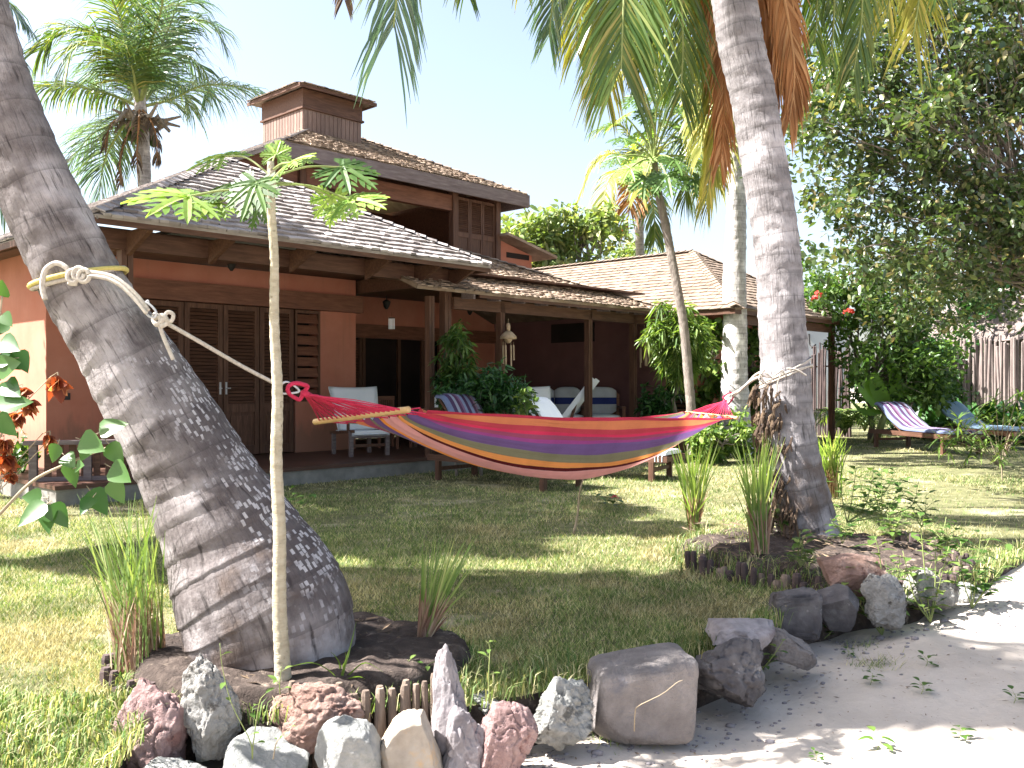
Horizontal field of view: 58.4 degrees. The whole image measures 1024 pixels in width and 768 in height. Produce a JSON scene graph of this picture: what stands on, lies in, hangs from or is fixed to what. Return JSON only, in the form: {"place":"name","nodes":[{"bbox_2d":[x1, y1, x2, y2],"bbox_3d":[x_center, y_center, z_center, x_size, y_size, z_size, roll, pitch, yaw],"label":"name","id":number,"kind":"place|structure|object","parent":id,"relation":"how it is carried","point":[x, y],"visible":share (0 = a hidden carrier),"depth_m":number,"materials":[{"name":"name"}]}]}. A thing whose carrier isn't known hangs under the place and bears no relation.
{"place":"outdoors","nodes":[
{"label":"outdoors","id":0,"kind":"place"},
{"bbox_2d":[0,403,1023,767],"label":"lawn","id":1,"kind":"structure","parent":0,"point":[1008,523],"depth_m":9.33,"materials":[{"name":"plant"}]},
{"bbox_2d":[0,0,42,232],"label":"palm tree","id":2,"kind":"object","parent":1,"relation":"on","point":[19,14],"visible":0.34,"depth_m":22.88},
{"bbox_2d":[1,426,41,473],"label":"plant","id":3,"kind":"object","parent":1,"relation":"on","point":[17,453],"visible":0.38,"depth_m":12.24,"materials":[{"name":"green plant"}]},
{"bbox_2d":[0,280,130,533],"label":"leafy shrub","id":4,"kind":"object","parent":1,"relation":"on","point":[13,356],"visible":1,"depth_m":3.52,"materials":[{"name":"green plant"}]},
{"bbox_2d":[0,435,13,455],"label":"dried flower","id":5,"kind":"object","parent":4,"relation":"attached to","point":[6,446],"visible":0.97,"depth_m":3.69,"materials":[{"name":"orange plant"}]},
{"bbox_2d":[0,454,20,474],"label":"dried flower","id":6,"kind":"object","parent":4,"relation":"attached to","point":[9,463],"visible":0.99,"depth_m":3.68,"materials":[{"name":"orange plant"}]},
{"bbox_2d":[0,396,41,437],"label":"dried flower","id":7,"kind":"object","parent":4,"relation":"attached to","point":[30,409],"visible":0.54,"depth_m":3.69,"materials":[{"name":"orange plant"}]},
{"bbox_2d":[14,372,73,412],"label":"dried flower","id":8,"kind":"object","parent":4,"relation":"attached to","point":[57,387],"visible":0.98,"depth_m":3.69,"materials":[{"name":"orange plant"}]},
{"bbox_2d":[23,439,115,491],"bbox_3d":[-5.031,1.075,11.533,2.000,0.750,0.180,0,0,-15],"label":"railing","id":9,"kind":"object","parent":1,"relation":"on","point":[90,469],"visible":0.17,"depth_m":11.36,"materials":[{"name":"brown wood"}]},
{"bbox_2d":[99,652,154,696],"bbox_3d":[-1.833,1.502,4.354,0.188,0.300,0.837,0,0,-41],"label":"stake edging","id":10,"kind":"object","parent":1,"relation":"on","point":[107,676],"visible":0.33,"depth_m":4.38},
{"bbox_2d":[23,0,265,202],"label":"palm tree","id":11,"kind":"object","parent":1,"relation":"on","point":[141,70],"visible":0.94,"depth_m":24.57,"materials":[{"name":"green plant"}]},
{"bbox_2d":[0,0,355,669],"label":"palm tree","id":12,"kind":"object","parent":1,"relation":"on","point":[197,470],"visible":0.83,"depth_m":4.37,"materials":[{"name":"plant"}]},
{"bbox_2d":[27,261,299,394],"bbox_3d":[-1.724,-0.270,4.582,1.306,0.657,0.614,0,0,-14],"label":"hammock rope","id":13,"kind":"object","parent":12,"relation":"attached to","point":[74,276],"visible":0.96,"depth_m":4.31,"materials":[{"name":"fabric"}]},
{"bbox_2d":[285,381,738,479],"bbox_3d":[0.369,0.346,6.685,4.658,0.724,0.828,0,0,-42],"label":"hammock","id":14,"kind":"object","parent":13,"relation":"hanging from","point":[575,448],"visible":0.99,"depth_m":6.20,"materials":[{"name":"fabric"}]},
{"bbox_2d":[133,611,470,730],"bbox_3d":[-1.052,1.398,4.685,1.724,0.205,1.447,0,0,0],"label":"soil bed","id":15,"kind":"object","parent":1,"relation":"on","point":[165,668],"visible":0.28,"depth_m":4.32,"materials":[{"name":"soil"}]},
{"bbox_2d":[70,493,165,672],"bbox_3d":[-1.953,0.958,4.495,0.613,0.864,0.388,0,0,0],"label":"grass tuft","id":16,"kind":"object","parent":15,"relation":"on","point":[137,632],"visible":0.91,"depth_m":4.46,"materials":[{"name":"plant"}]},
{"bbox_2d":[121,140,389,681],"bbox_3d":[-1.107,0.110,4.205,1.108,2.558,0.817,0,0,0],"label":"papaya tree","id":17,"kind":"object","parent":15,"relation":"on","point":[266,190],"visible":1,"depth_m":4.14,"materials":[{"name":"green plant"}]},
{"bbox_2d":[268,681,364,754],"bbox_3d":[-0.851,1.440,4.002,0.475,0.279,0.286,0,0,-12],"label":"rock","id":18,"kind":"object","parent":15,"relation":"on","point":[313,708],"visible":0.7,"depth_m":3.91,"materials":[{"name":"stone"}]},
{"bbox_2d":[294,624,382,678],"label":"spiky plant","id":19,"kind":"object","parent":15,"relation":"on","point":[344,666],"visible":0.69,"depth_m":4.16,"materials":[{"name":"green plant"}]},
{"bbox_2d":[417,534,478,636],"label":"grass tuft","id":20,"kind":"object","parent":15,"relation":"on","point":[433,610],"visible":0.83,"depth_m":4.85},
{"bbox_2d":[0,81,666,505],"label":"house","id":21,"kind":"structure","parent":1,"relation":"on","point":[432,253],"depth_m":15.97,"materials":[{"name":"concrete"}]},
{"bbox_2d":[143,299,183,356],"bbox_3d":[-5.459,-0.060,14.329,0.060,2.480,0.659,0,0,43],"label":"door","id":22,"kind":"structure","parent":21,"relation":"in","point":[179,306],"depth_m":14.47,"materials":[{"name":"brown wood"}]},
{"bbox_2d":[184,302,222,410],"bbox_3d":[-4.970,-0.060,14.794,0.128,2.480,0.659,0,0,43],"label":"door","id":23,"kind":"structure","parent":21,"relation":"in","point":[216,385],"depth_m":14.86,"materials":[{"name":"brown wood"}]},
{"bbox_2d":[223,305,258,453],"bbox_3d":[-4.505,-0.060,15.285,0.128,2.480,0.659,0,0,43],"label":"door","id":24,"kind":"structure","parent":21,"relation":"in","point":[243,416],"depth_m":15.33,"materials":[{"name":"brown wood"}]},
{"bbox_2d":[259,307,293,453],"bbox_3d":[-4.065,-0.060,15.798,0.060,2.480,0.659,0,0,43],"label":"door","id":25,"kind":"structure","parent":21,"relation":"in","point":[265,403],"depth_m":15.74,"materials":[{"name":"brown wood"}]},
{"bbox_2d":[294,310,319,401],"bbox_3d":[-3.638,-0.495,16.258,0.072,1.610,0.520,0,0,43],"label":"window","id":26,"kind":"structure","parent":21,"relation":"in","point":[298,318],"depth_m":16.26,"materials":[{"name":"brown wood"}]},
{"bbox_2d":[328,386,389,456],"bbox_3d":[-2.590,0.620,15.618,0.900,1.160,0.933,0,0,-34],"label":"armchair","id":27,"kind":"object","parent":21,"relation":"on","point":[366,394],"visible":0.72,"depth_m":15.64,"materials":[{"name":"fabric"}]},
{"bbox_2d":[356,338,361,438],"bbox_3d":[-3.543,0.095,19.864,0.042,2.210,0.690,0,0,43],"label":"door","id":28,"kind":"structure","parent":21,"relation":"in","point":[358,345],"depth_m":20.06,"materials":[{"name":"brown wood"}]},
{"bbox_2d":[378,396,411,448],"bbox_3d":[-2.197,0.715,17.289,0.480,0.970,0.480,0,0,29],"label":"dining chair","id":29,"kind":"object","parent":21,"relation":"on","point":[388,400],"visible":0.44,"depth_m":17.36,"materials":[{"name":"wood"}]},
{"bbox_2d":[500,319,516,365],"bbox_3d":[-0.066,-0.739,16.300,0.300,0.845,0.292,0,0,0],"label":"wind chime","id":30,"kind":"object","parent":21,"relation":"hanging from","point":[507,335],"visible":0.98,"depth_m":16.22,"materials":[{"name":"brown wood"}]},
{"bbox_2d":[550,387,583,416],"bbox_3d":[0.951,0.632,19.960,1.344,1.137,0.808,0,0,-4],"label":"armchair","id":31,"kind":"object","parent":21,"relation":"on","point":[562,398],"visible":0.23,"depth_m":20.15,"materials":[{"name":"fabric"}]},
{"bbox_2d":[562,378,598,417],"bbox_3d":[1.377,0.590,18.500,0.818,1.463,0.450,0,0,0],"label":"folded chair","id":32,"kind":"object","parent":21,"relation":"on","point":[574,406],"visible":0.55,"depth_m":18.27,"materials":[{"name":"fabric"}]},
{"bbox_2d":[581,387,625,416],"bbox_3d":[1.977,0.632,19.923,0.861,1.137,0.808,0,0,-4],"label":"armchair","id":33,"kind":"object","parent":21,"relation":"on","point":[605,401],"visible":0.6,"depth_m":20.10,"materials":[{"name":"fabric"}]},
{"bbox_2d":[427,319,480,475],"bbox_3d":[-0.849,0.259,14.799,0.907,2.602,0.757,0,0,43],"label":"shrub","id":34,"kind":"object","parent":1,"relation":"on","point":[454,359],"visible":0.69,"depth_m":14.71,"materials":[{"name":"green plant"}]},
{"bbox_2d":[428,355,539,476],"bbox_3d":[-0.462,0.550,14.602,1.856,2.018,1.516,0,0,0],"label":"shrub","id":35,"kind":"object","parent":1,"relation":"on","point":[491,391],"visible":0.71,"depth_m":14.27,"materials":[{"name":"green plant"}]},
{"bbox_2d":[473,690,499,716],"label":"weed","id":36,"kind":"object","parent":1,"relation":"on","point":[485,711],"visible":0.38,"depth_m":4.16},
{"bbox_2d":[427,393,582,491],"bbox_3d":[-0.079,0.796,13.402,2.598,1.308,0.829,0,0,43],"label":"sun lounger","id":37,"kind":"object","parent":1,"relation":"on","point":[450,402],"visible":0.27,"depth_m":13.89,"materials":[{"name":"brown wood"}]},
{"bbox_2d":[511,385,539,478],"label":"plant","id":38,"kind":"object","parent":1,"relation":"on","point":[527,405],"visible":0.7,"depth_m":13.91,"materials":[{"name":"green plant"}]},
{"bbox_2d":[501,196,639,267],"bbox_3d":[1.455,-2.248,29.822,5.327,7.638,4.381,0,0,-27],"label":"broadleaf tree","id":39,"kind":"object","parent":1,"relation":"on","point":[545,230],"visible":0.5,"depth_m":29.18,"materials":[{"name":"green plant"}]},
{"bbox_2d":[529,396,684,481],"bbox_3d":[1.342,0.826,14.439,2.598,1.248,0.830,0,0,30],"label":"sun lounger","id":40,"kind":"object","parent":1,"relation":"on","point":[547,406],"visible":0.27,"depth_m":14.20,"materials":[{"name":"fabric"}]},
{"bbox_2d":[596,237,675,259],"bbox_3d":[4.970,-2.236,36.000,3.408,7.596,2.966,0,0,41],"label":"broadleaf tree","id":41,"kind":"object","parent":1,"relation":"on","point":[627,251],"visible":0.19,"depth_m":35.53,"materials":[{"name":"green plant"}]},
{"bbox_2d":[575,119,696,255],"bbox_3d":[4.542,-4.171,31.864,4.788,11.343,6.335,0,0,0],"label":"palm tree","id":42,"kind":"object","parent":1,"relation":"on","point":[640,211],"visible":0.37,"depth_m":31.59,"materials":[{"name":"plant"}]},
{"bbox_2d":[332,0,964,539],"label":"palm tree","id":43,"kind":"object","parent":1,"relation":"on","point":[744,62],"visible":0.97,"depth_m":8.11,"materials":[{"name":"plant"}]},
{"bbox_2d":[731,356,812,396],"bbox_3d":[2.335,-0.065,8.211,0.732,0.364,0.556,0,0,0],"label":"hammock rope","id":44,"kind":"object","parent":43,"relation":"attached to","point":[765,383],"visible":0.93,"depth_m":8.02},
{"bbox_2d":[599,81,712,462],"bbox_3d":[2.661,-2.116,16.878,2.098,7.141,2.202,0,0,0],"label":"papaya tree","id":45,"kind":"object","parent":1,"relation":"on","point":[655,178],"visible":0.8,"depth_m":16.90,"materials":[{"name":"green plant"}]},
{"bbox_2d":[634,381,684,416],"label":"shrub","id":46,"kind":"object","parent":1,"relation":"on","point":[654,404],"visible":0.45,"depth_m":18.25,"materials":[{"name":"green plant"}]},
{"bbox_2d":[494,249,847,450],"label":"house","id":47,"kind":"structure","parent":1,"relation":"on","point":[701,276],"depth_m":21.73,"materials":[{"name":"wood"}]},
{"bbox_2d":[634,299,724,448],"bbox_3d":[3.345,-0.034,17.997,1.675,3.196,1.986,0,0,19],"label":"shrub","id":48,"kind":"object","parent":1,"relation":"on","point":[661,337],"visible":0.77,"depth_m":17.57,"materials":[{"name":"green plant"}]},
{"bbox_2d":[670,437,718,532],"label":"grass tuft","id":49,"kind":"object","parent":1,"relation":"on","point":[694,505],"visible":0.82,"depth_m":8.73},
{"bbox_2d":[681,315,725,415],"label":"shrub","id":50,"kind":"object","parent":1,"relation":"on","point":[708,389],"visible":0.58,"depth_m":19.28,"materials":[{"name":"green plant"}]},
{"bbox_2d":[611,0,810,454],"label":"palm tree","id":51,"kind":"object","parent":1,"relation":"on","point":[734,375],"visible":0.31,"depth_m":18.78,"materials":[{"name":"plant"}]},
{"bbox_2d":[684,405,760,464],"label":"shrub","id":52,"kind":"object","parent":1,"relation":"on","point":[729,438],"visible":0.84,"depth_m":16.56,"materials":[{"name":"green plant"}]},
{"bbox_2d":[705,618,774,649],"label":"rock","id":53,"kind":"object","parent":1,"relation":"on","point":[723,630],"visible":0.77,"depth_m":4.96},
{"bbox_2d":[747,326,760,415],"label":"shrub","id":54,"kind":"object","parent":1,"relation":"on","point":[753,339],"visible":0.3,"depth_m":20.05,"materials":[{"name":"green plant"}]},
{"bbox_2d":[766,627,816,670],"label":"rock","id":55,"kind":"object","parent":1,"relation":"on","point":[800,654],"visible":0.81,"depth_m":5.10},
{"bbox_2d":[768,586,822,641],"bbox_3d":[1.750,1.423,5.680,0.298,0.310,0.239,0,0,0],"label":"rock","id":56,"kind":"object","parent":1,"relation":"on","point":[803,603],"visible":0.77,"depth_m":5.57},
{"bbox_2d":[680,527,955,588],"bbox_3d":[2.506,1.403,7.524,2.205,0.194,2.512,0,0,0],"label":"soil bed","id":57,"kind":"object","parent":1,"relation":"on","point":[775,547],"visible":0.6,"depth_m":7.37,"materials":[{"name":"soil"}]},
{"bbox_2d":[732,436,784,553],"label":"grass tuft","id":58,"kind":"object","parent":57,"relation":"on","point":[759,521],"visible":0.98,"depth_m":7.14,"materials":[{"name":"plant"}]},
{"bbox_2d":[784,529,818,566],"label":"weed","id":59,"kind":"object","parent":57,"relation":"on","point":[798,543],"visible":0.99,"depth_m":6.55,"materials":[{"name":"green plant"}]},
{"bbox_2d":[825,515,863,543],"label":"weed","id":60,"kind":"object","parent":57,"relation":"on","point":[844,529],"visible":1,"depth_m":7.51,"materials":[{"name":"green plant"}]},
{"bbox_2d":[827,464,925,522],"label":"weed","id":61,"kind":"object","parent":57,"relation":"on","point":[875,508],"visible":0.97,"depth_m":8.51,"materials":[{"name":"green plant"}]},
{"bbox_2d":[842,467,916,518],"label":"weed","id":62,"kind":"object","parent":57,"relation":"on","point":[871,499],"visible":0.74,"depth_m":8.80,"materials":[{"name":"green plant"}]},
{"bbox_2d":[875,506,914,541],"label":"weed","id":63,"kind":"object","parent":57,"relation":"on","point":[899,533],"visible":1,"depth_m":7.62,"materials":[{"name":"green plant"}]},
{"bbox_2d":[904,490,940,526],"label":"weed","id":64,"kind":"object","parent":57,"relation":"on","point":[924,511],"visible":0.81,"depth_m":8.36,"materials":[{"name":"green plant"}]},
{"bbox_2d":[924,519,962,554],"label":"weed","id":65,"kind":"object","parent":57,"relation":"on","point":[947,539],"visible":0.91,"depth_m":7.01,"materials":[{"name":"green plant"}]},
{"bbox_2d":[807,331,848,432],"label":"garden wall","id":66,"kind":"structure","parent":1,"relation":"on","point":[815,338],"depth_m":27.20,"materials":[{"name":"white paint"}]},
{"bbox_2d":[684,531,976,589],"bbox_3d":[2.738,1.447,7.117,2.441,0.312,1.541,0,0,-31],"label":"stake edging","id":67,"kind":"object","parent":1,"relation":"on","point":[708,565],"visible":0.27,"depth_m":6.65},
{"bbox_2d":[811,341,851,436],"bbox_3d":[8.827,0.214,25.521,0.193,2.801,1.391,0,0,-37],"label":"stick fence","id":68,"kind":"object","parent":1,"relation":"on","point":[822,366],"visible":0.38,"depth_m":25.64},
{"bbox_2d":[818,430,851,497],"bbox_3d":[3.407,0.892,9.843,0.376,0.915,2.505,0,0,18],"label":"grass tuft","id":69,"kind":"object","parent":1,"relation":"on","point":[832,465],"visible":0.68,"depth_m":9.92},
{"bbox_2d":[816,583,858,631],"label":"rock","id":70,"kind":"object","parent":1,"relation":"on","point":[840,606],"visible":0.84,"depth_m":5.78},
{"bbox_2d":[813,407,885,435],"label":"shrub","id":71,"kind":"object","parent":1,"relation":"on","point":[844,422],"visible":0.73,"depth_m":23.66,"materials":[{"name":"green plant"}]},
{"bbox_2d":[738,0,1023,344],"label":"broadleaf tree","id":72,"kind":"object","parent":1,"relation":"on","point":[998,241],"visible":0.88,"depth_m":13.26,"materials":[{"name":"green plant"}]},
{"bbox_2d":[850,358,921,442],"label":"banana plant","id":73,"kind":"object","parent":1,"relation":"on","point":[870,395],"visible":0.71,"depth_m":21.75,"materials":[{"name":"green plant"}]},
{"bbox_2d":[802,244,976,439],"bbox_3d":[9.067,-0.945,22.644,4.917,5.052,3.570,0,0,0],"label":"bush","id":74,"kind":"object","parent":1,"relation":"on","point":[922,372],"visible":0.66,"depth_m":21.76,"materials":[{"name":"green plant"}]},
{"bbox_2d":[869,401,987,454],"bbox_3d":[9.005,0.926,19.994,0.903,1.049,2.830,0,0,-12],"label":"sun lounger","id":75,"kind":"object","parent":1,"relation":"on","point":[905,420],"visible":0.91,"depth_m":20.46,"materials":[{"name":"fabric"}]},
{"bbox_2d":[877,332,1002,428],"bbox_3d":[12.428,0.045,27.186,3.945,3.578,2.882,0,0,-34],"label":"bush","id":76,"kind":"object","parent":1,"relation":"on","point":[922,343],"visible":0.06,"depth_m":26.70,"materials":[{"name":"green plant"}]},
{"bbox_2d":[917,403,978,441],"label":"strap leaved plant","id":77,"kind":"object","parent":1,"relation":"on","point":[932,418],"visible":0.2,"depth_m":23.93,"materials":[{"name":"green plant"}]},
{"bbox_2d":[875,272,1023,361],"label":"broadleaf tree","id":78,"kind":"object","parent":1,"relation":"on","point":[969,307],"visible":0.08,"depth_m":28.05,"materials":[{"name":"green plant"}]},
{"bbox_2d":[891,334,1023,427],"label":"stick fence","id":79,"kind":"object","parent":1,"relation":"on","point":[981,374],"visible":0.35,"depth_m":25.99,"materials":[{"name":"wood"}]},
{"bbox_2d":[923,288,1023,405],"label":"thatched hut","id":80,"kind":"object","parent":1,"relation":"on","point":[998,329],"visible":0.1,"depth_m":27.75,"materials":[{"name":"beige plant"}]},
{"bbox_2d":[923,388,1023,467],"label":"feathery shrub","id":81,"kind":"object","parent":1,"relation":"on","point":[984,443],"visible":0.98,"depth_m":15.91,"materials":[{"name":"green plant"}]},
{"bbox_2d":[928,398,1023,439],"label":"strap leaved plant","id":82,"kind":"object","parent":1,"relation":"on","point":[943,417],"visible":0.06,"depth_m":23.91,"materials":[{"name":"green plant"}]},
{"bbox_2d":[930,400,1023,450],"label":"sun lounger","id":83,"kind":"object","parent":1,"relation":"on","point":[958,408],"visible":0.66,"depth_m":21.59,"materials":[{"name":"fabric"}]},
{"bbox_2d":[931,403,1023,426],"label":"strap leaved plant","id":84,"kind":"object","parent":1,"relation":"on","point":[999,414],"visible":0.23,"depth_m":22.80,"materials":[{"name":"green plant"}]},
{"bbox_2d":[0,0,1023,384],"label":"sky","id":85,"kind":"structure","parent":0,"point":[482,109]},
{"bbox_2d":[513,386,550,415],"bbox_3d":[0.435,0.620,18.229,0.900,1.160,0.933,0,0,-18],"label":"chair","id":86,"kind":"object","parent":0,"point":[543,391],"visible":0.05,"depth_m":18.54,"materials":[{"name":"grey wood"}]},
{"bbox_2d":[194,387,1023,767],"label":"ground","id":87,"kind":"structure","parent":0,"point":[966,691],"depth_m":4.67,"materials":[{"name":"sand"}]},
{"bbox_2d":[111,677,188,767],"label":"rock","id":88,"kind":"object","parent":87,"relation":"on","point":[165,733],"visible":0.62,"depth_m":3.81,"materials":[{"name":"stone"}]},
{"bbox_2d":[144,756,206,767],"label":"rock","id":89,"kind":"object","parent":87,"relation":"on","point":[165,762],"visible":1,"depth_m":3.71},
{"bbox_2d":[180,653,242,761],"bbox_3d":[-1.283,1.376,3.920,0.253,0.455,0.177,0,0,0],"label":"rock","id":90,"kind":"object","parent":87,"relation":"on","point":[211,722],"visible":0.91,"depth_m":3.87,"materials":[{"name":"stone"}]},
{"bbox_2d":[223,726,309,767],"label":"rock","id":91,"kind":"object","parent":87,"relation":"on","point":[286,755],"visible":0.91,"depth_m":3.78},
{"bbox_2d":[220,648,273,758],"bbox_3d":[-1.072,1.284,3.688,0.216,0.476,0.104,0,0,0],"label":"sprout","id":92,"kind":"object","parent":91,"relation":"on","point":[222,685],"visible":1,"depth_m":3.70,"materials":[{"name":"green plant"}]},
{"bbox_2d":[314,715,380,767],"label":"rock","id":93,"kind":"object","parent":87,"relation":"on","point":[345,741],"visible":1,"depth_m":3.70,"materials":[{"name":"stone"}]},
{"bbox_2d":[288,673,432,767],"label":"stake edging","id":94,"kind":"object","parent":87,"relation":"on","point":[380,711],"visible":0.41,"depth_m":4.02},
{"bbox_2d":[380,709,443,767],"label":"rock","id":95,"kind":"object","parent":87,"relation":"on","point":[408,740],"visible":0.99,"depth_m":3.77,"materials":[{"name":"stone"}]},
{"bbox_2d":[431,643,466,758],"bbox_3d":[-0.262,1.413,4.020,0.183,0.544,0.137,0,0,0],"label":"rock","id":96,"kind":"object","parent":87,"relation":"on","point":[448,693],"visible":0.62,"depth_m":3.99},
{"bbox_2d":[442,705,483,767],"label":"rock","id":97,"kind":"object","parent":87,"relation":"on","point":[464,737],"visible":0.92,"depth_m":3.89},
{"bbox_2d":[480,700,538,767],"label":"rock","id":98,"kind":"object","parent":87,"relation":"on","point":[511,732],"visible":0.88,"depth_m":3.90,"materials":[{"name":"stone"}]},
{"bbox_2d":[533,676,594,750],"bbox_3d":[0.222,1.492,4.150,0.310,0.335,0.248,0,0,0],"label":"rock","id":99,"kind":"object","parent":87,"relation":"on","point":[563,716],"visible":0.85,"depth_m":4.10,"materials":[{"name":"stone"}]},
{"bbox_2d":[135,518,1023,767],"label":"leaf litter","id":100,"kind":"object","parent":87,"relation":"on","point":[391,629],"visible":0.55,"depth_m":6.66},
{"bbox_2d":[587,642,698,744],"bbox_3d":[0.614,1.491,4.420,0.505,0.402,0.378,0,0,-9],"label":"rock","id":101,"kind":"object","parent":87,"relation":"on","point":[623,684],"visible":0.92,"depth_m":4.25,"materials":[{"name":"stone"}]},
{"bbox_2d":[695,637,765,707],"bbox_3d":[1.101,1.483,4.714,0.372,0.381,0.384,0,0,-23],"label":"rock","id":102,"kind":"object","parent":87,"relation":"on","point":[730,670],"visible":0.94,"depth_m":4.60,"materials":[{"name":"stone"}]},
{"bbox_2d":[520,572,1022,767],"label":"pebbles","id":103,"kind":"object","parent":87,"relation":"on","point":[596,753],"visible":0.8,"depth_m":4.84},
{"bbox_2d":[816,553,886,598],"bbox_3d":[2.231,1.265,6.050,0.403,0.281,0.323,0,0,0],"label":"rock","id":104,"kind":"object","parent":87,"relation":"on","point":[855,572],"visible":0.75,"depth_m":5.93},
{"bbox_2d":[841,536,914,634],"bbox_3d":[2.367,1.310,5.947,0.506,0.641,0.297,0,0,0],"label":"weed","id":105,"kind":"object","parent":87,"relation":"on","point":[880,630],"visible":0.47,"depth_m":5.94,"materials":[{"name":"green plant"}]},
{"bbox_2d":[860,573,907,630],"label":"rock","id":106,"kind":"object","parent":87,"relation":"on","point":[884,595],"visible":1,"depth_m":5.76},
{"bbox_2d":[887,511,961,622],"bbox_3d":[2.753,1.224,6.129,0.480,0.745,0.291,0,0,0],"label":"weed","id":107,"kind":"object","parent":87,"relation":"on","point":[922,605],"visible":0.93,"depth_m":6.12,"materials":[{"name":"green plant"}]},
{"bbox_2d":[902,567,959,615],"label":"rock","id":108,"kind":"object","parent":87,"relation":"on","point":[950,595],"visible":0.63,"depth_m":6.14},
{"bbox_2d":[956,582,981,602],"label":"rock","id":109,"kind":"object","parent":87,"relation":"on","point":[962,598],"visible":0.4,"depth_m":6.36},
{"bbox_2d":[943,527,1019,608],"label":"weed","id":110,"kind":"object","parent":87,"relation":"on","point":[984,586],"visible":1,"depth_m":6.18,"materials":[{"name":"green plant"}]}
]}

